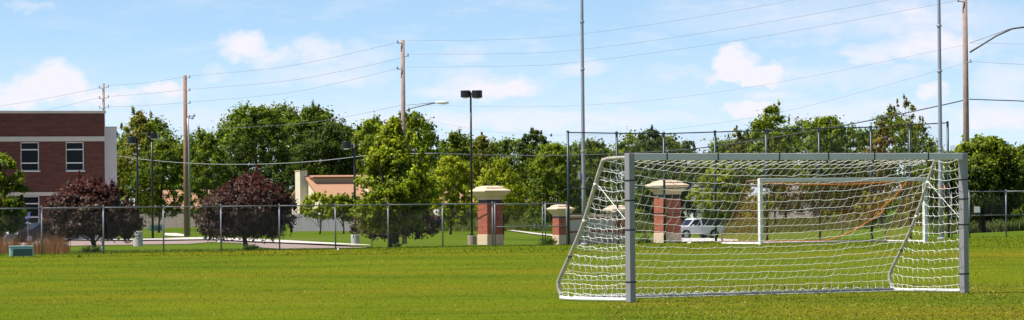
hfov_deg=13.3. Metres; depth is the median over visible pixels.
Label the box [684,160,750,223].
locust tree
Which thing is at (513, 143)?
wood
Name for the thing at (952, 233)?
chain link gate
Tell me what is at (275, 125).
overhead wire
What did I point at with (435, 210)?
house
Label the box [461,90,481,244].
parking lamp
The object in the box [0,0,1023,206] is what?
sky
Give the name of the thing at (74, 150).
window
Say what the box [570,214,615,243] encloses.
sign wall
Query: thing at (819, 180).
soccer goal
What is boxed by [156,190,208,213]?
house
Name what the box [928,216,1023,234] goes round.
meadow grass
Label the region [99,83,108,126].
utility pole
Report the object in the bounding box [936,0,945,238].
field light pole
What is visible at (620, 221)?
brick pillar
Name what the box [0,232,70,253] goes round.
ornamental grass
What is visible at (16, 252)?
door
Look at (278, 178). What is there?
shade tree
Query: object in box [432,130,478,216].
shade tree
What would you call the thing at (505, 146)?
conifer tree
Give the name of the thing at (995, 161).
maple tree
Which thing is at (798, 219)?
meadow grass
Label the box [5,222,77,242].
parked car
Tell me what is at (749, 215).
wood
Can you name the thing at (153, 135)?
parking lamp
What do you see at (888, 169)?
tree
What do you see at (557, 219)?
chain link gate
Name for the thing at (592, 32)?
overhead wire
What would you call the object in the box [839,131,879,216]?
shade tree
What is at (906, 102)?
birch tree
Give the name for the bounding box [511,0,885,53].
overhead wire
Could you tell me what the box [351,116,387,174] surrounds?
poplar tree
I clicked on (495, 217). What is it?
chain link gate
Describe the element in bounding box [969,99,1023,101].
overhead wire
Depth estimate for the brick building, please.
333.37 m
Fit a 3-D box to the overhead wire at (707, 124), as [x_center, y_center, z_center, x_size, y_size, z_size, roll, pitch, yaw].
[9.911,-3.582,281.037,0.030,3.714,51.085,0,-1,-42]
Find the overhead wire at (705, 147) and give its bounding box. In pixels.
[436,100,962,155]
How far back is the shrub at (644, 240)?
261.88 m
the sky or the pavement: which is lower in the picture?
the pavement
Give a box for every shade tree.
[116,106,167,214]
[129,138,192,232]
[179,126,233,224]
[190,162,238,227]
[219,104,296,188]
[266,169,294,227]
[278,99,335,186]
[289,119,363,181]
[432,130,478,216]
[464,132,499,197]
[512,126,553,208]
[521,141,586,228]
[559,137,620,213]
[620,124,680,208]
[635,170,699,222]
[670,139,707,214]
[725,125,750,217]
[749,161,816,220]
[793,115,858,220]
[802,161,888,218]
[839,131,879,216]
[908,147,954,222]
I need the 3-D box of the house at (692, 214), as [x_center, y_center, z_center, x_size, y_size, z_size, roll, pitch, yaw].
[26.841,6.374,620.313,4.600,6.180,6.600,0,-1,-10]
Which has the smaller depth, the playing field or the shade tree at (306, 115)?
the playing field
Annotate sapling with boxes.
[299,191,338,233]
[319,192,360,233]
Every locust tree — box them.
[426,155,477,234]
[469,153,532,234]
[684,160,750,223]
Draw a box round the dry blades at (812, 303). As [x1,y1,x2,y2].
[601,282,1023,319]
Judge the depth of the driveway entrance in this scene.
335.98 m
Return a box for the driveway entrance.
[677,238,737,242]
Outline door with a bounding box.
[13,249,31,255]
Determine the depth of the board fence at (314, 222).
449.13 m
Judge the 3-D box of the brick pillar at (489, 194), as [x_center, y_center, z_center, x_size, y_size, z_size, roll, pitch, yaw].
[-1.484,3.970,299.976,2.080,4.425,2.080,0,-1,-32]
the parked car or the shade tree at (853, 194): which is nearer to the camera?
the parked car
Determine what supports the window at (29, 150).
in the brick building
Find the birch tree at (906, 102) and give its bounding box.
[875,93,929,220]
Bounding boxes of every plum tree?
[37,169,149,251]
[190,163,301,249]
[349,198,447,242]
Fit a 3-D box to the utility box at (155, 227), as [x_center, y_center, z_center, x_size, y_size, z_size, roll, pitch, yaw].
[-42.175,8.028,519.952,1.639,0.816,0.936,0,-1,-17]
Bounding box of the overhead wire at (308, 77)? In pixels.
[198,58,399,88]
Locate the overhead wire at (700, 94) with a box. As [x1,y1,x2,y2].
[434,45,961,106]
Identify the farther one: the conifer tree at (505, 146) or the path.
the conifer tree at (505, 146)
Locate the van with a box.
[681,218,724,237]
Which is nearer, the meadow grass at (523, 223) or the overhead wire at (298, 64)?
the overhead wire at (298, 64)
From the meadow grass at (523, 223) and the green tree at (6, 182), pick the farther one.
the meadow grass at (523, 223)
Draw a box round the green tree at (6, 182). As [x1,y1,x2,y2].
[0,152,31,240]
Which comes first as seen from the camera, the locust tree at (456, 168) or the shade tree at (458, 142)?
the locust tree at (456, 168)
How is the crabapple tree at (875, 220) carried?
on the ground at (456, 237)
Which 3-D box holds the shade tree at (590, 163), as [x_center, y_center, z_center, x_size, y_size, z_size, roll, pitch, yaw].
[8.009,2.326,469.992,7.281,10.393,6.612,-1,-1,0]
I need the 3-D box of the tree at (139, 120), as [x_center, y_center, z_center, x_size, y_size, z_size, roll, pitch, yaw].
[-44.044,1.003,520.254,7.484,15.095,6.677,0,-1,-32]
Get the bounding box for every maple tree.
[349,115,442,247]
[932,130,1023,232]
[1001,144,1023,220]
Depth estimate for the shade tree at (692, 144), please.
619.40 m
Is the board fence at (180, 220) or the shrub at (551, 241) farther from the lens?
the board fence at (180, 220)
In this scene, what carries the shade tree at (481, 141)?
on the ground at (456, 237)
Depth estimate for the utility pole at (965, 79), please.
261.91 m
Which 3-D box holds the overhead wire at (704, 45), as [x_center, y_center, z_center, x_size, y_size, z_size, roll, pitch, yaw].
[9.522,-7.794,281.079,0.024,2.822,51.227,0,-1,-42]
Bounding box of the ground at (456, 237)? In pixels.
[1,199,1023,255]
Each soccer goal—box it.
[556,153,969,302]
[721,177,927,244]
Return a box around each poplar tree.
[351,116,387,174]
[398,107,438,230]
[745,99,797,221]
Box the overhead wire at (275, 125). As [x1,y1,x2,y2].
[124,105,400,134]
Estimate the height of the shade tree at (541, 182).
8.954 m
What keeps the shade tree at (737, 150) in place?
on the ground at (456, 237)
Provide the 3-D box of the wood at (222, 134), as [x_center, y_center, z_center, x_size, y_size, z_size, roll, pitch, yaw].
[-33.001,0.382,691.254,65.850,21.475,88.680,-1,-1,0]
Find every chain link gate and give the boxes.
[494,202,542,245]
[545,201,566,244]
[951,192,958,237]
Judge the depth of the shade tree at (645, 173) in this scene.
599.24 m
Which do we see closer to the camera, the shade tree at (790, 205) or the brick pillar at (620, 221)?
the brick pillar at (620, 221)
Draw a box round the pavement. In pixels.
[78,237,367,244]
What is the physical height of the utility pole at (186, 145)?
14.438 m
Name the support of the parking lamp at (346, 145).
on the ground at (456, 237)
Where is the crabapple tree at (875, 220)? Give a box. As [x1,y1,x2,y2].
[852,191,886,233]
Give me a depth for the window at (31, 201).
332.81 m
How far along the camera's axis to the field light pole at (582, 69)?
166.47 m
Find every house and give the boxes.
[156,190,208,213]
[290,170,421,214]
[433,191,474,215]
[684,183,720,218]
[769,185,818,218]
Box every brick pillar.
[469,186,510,244]
[546,204,574,244]
[603,205,624,243]
[645,180,689,242]
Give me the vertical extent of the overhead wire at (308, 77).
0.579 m
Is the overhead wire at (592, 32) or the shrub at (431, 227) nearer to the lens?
the shrub at (431, 227)
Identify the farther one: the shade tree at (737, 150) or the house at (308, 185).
the shade tree at (737, 150)
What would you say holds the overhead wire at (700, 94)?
attached to the utility pole at (965, 79)
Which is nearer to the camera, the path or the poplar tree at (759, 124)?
the path
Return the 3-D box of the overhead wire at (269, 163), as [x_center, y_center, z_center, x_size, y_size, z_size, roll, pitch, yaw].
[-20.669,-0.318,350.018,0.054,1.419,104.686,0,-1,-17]
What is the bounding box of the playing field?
[0,237,1023,319]
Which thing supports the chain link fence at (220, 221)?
on the ground at (456, 237)
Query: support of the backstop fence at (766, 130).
on the ground at (456, 237)
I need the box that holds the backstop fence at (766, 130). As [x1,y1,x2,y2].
[566,121,949,244]
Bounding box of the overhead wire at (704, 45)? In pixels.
[478,1,952,66]
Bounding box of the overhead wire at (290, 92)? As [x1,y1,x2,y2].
[195,69,392,101]
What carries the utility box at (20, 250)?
on the playing field
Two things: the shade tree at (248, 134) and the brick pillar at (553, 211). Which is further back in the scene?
the shade tree at (248, 134)
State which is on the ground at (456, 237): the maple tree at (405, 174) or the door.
the maple tree at (405, 174)
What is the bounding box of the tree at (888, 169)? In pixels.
[864,121,898,226]
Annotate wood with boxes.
[117,96,510,218]
[428,191,1023,218]
[494,109,1023,217]
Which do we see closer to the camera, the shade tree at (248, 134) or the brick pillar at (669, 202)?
the brick pillar at (669, 202)
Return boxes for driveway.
[21,239,365,248]
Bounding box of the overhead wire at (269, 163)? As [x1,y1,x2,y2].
[119,153,435,164]
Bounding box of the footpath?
[510,230,552,235]
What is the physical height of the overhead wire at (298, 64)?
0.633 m
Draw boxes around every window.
[21,142,39,171]
[23,196,39,222]
[65,142,84,171]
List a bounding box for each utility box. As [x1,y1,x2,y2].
[9,246,33,255]
[148,224,162,230]
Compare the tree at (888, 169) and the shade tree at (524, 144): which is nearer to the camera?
the tree at (888, 169)
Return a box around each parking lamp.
[128,136,142,245]
[147,132,157,237]
[342,141,358,243]
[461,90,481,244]
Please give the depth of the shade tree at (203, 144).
479.49 m
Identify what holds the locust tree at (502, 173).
on the ground at (456, 237)
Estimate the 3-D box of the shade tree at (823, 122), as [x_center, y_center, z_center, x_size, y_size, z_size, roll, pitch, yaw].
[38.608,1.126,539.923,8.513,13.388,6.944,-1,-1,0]
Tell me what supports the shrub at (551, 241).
on the ground at (456, 237)
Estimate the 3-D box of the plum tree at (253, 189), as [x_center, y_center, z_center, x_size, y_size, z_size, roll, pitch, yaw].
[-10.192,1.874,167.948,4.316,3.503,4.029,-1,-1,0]
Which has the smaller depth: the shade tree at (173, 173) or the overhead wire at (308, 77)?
the overhead wire at (308, 77)
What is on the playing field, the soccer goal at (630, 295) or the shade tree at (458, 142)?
the soccer goal at (630, 295)
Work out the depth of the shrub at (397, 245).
171.86 m
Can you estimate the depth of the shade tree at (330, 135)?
518.76 m
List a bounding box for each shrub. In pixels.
[77,243,101,252]
[242,244,262,249]
[387,242,401,246]
[534,235,560,244]
[635,233,655,243]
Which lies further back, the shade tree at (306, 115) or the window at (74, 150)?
the shade tree at (306, 115)
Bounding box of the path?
[165,233,183,235]
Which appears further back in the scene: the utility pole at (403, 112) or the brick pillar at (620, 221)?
the brick pillar at (620, 221)
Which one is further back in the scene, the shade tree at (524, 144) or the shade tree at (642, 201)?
the shade tree at (524, 144)
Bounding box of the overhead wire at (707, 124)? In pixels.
[409,65,956,134]
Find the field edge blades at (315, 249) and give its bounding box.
[0,235,1023,257]
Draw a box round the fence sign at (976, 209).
[974,207,979,212]
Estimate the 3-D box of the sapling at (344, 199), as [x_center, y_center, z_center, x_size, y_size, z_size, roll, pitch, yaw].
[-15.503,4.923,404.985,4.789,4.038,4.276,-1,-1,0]
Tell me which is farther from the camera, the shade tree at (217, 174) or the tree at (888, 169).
the shade tree at (217, 174)
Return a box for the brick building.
[0,111,116,241]
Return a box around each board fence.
[140,213,200,227]
[290,214,360,230]
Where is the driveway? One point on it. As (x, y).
(192, 241)
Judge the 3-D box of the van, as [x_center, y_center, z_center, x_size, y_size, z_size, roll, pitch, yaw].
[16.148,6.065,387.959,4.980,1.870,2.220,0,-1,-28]
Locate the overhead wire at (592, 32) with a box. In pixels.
[425,0,791,40]
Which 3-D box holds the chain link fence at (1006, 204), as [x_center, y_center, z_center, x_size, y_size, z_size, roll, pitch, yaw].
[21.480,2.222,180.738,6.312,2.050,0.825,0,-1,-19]
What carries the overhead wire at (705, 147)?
attached to the utility pole at (965, 79)
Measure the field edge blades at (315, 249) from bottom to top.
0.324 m
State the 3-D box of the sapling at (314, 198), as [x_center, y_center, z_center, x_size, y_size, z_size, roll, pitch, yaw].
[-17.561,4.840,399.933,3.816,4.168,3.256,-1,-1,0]
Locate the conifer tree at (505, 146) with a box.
[496,139,512,184]
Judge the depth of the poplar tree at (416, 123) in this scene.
419.63 m
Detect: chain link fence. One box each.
[0,202,493,254]
[968,190,1023,236]
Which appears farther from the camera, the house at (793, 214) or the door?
the house at (793, 214)
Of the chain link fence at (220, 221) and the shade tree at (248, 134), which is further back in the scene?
the shade tree at (248, 134)
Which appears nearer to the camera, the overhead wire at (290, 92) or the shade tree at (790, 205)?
the overhead wire at (290, 92)
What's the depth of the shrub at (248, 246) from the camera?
165.87 m
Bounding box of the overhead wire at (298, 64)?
[195,42,396,75]
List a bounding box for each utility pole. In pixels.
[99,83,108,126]
[183,75,194,236]
[396,40,448,243]
[957,0,1023,229]
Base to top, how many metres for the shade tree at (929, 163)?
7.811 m
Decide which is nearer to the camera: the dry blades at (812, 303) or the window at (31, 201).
the dry blades at (812, 303)
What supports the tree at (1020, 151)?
on the ground at (456, 237)
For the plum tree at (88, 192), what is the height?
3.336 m
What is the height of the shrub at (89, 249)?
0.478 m
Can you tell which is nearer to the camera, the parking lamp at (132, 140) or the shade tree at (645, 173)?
the parking lamp at (132, 140)
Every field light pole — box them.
[578,0,587,244]
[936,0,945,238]
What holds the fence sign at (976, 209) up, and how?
attached to the chain link fence at (1006, 204)
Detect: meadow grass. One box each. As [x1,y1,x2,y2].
[435,213,688,233]
[722,213,935,234]
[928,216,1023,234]

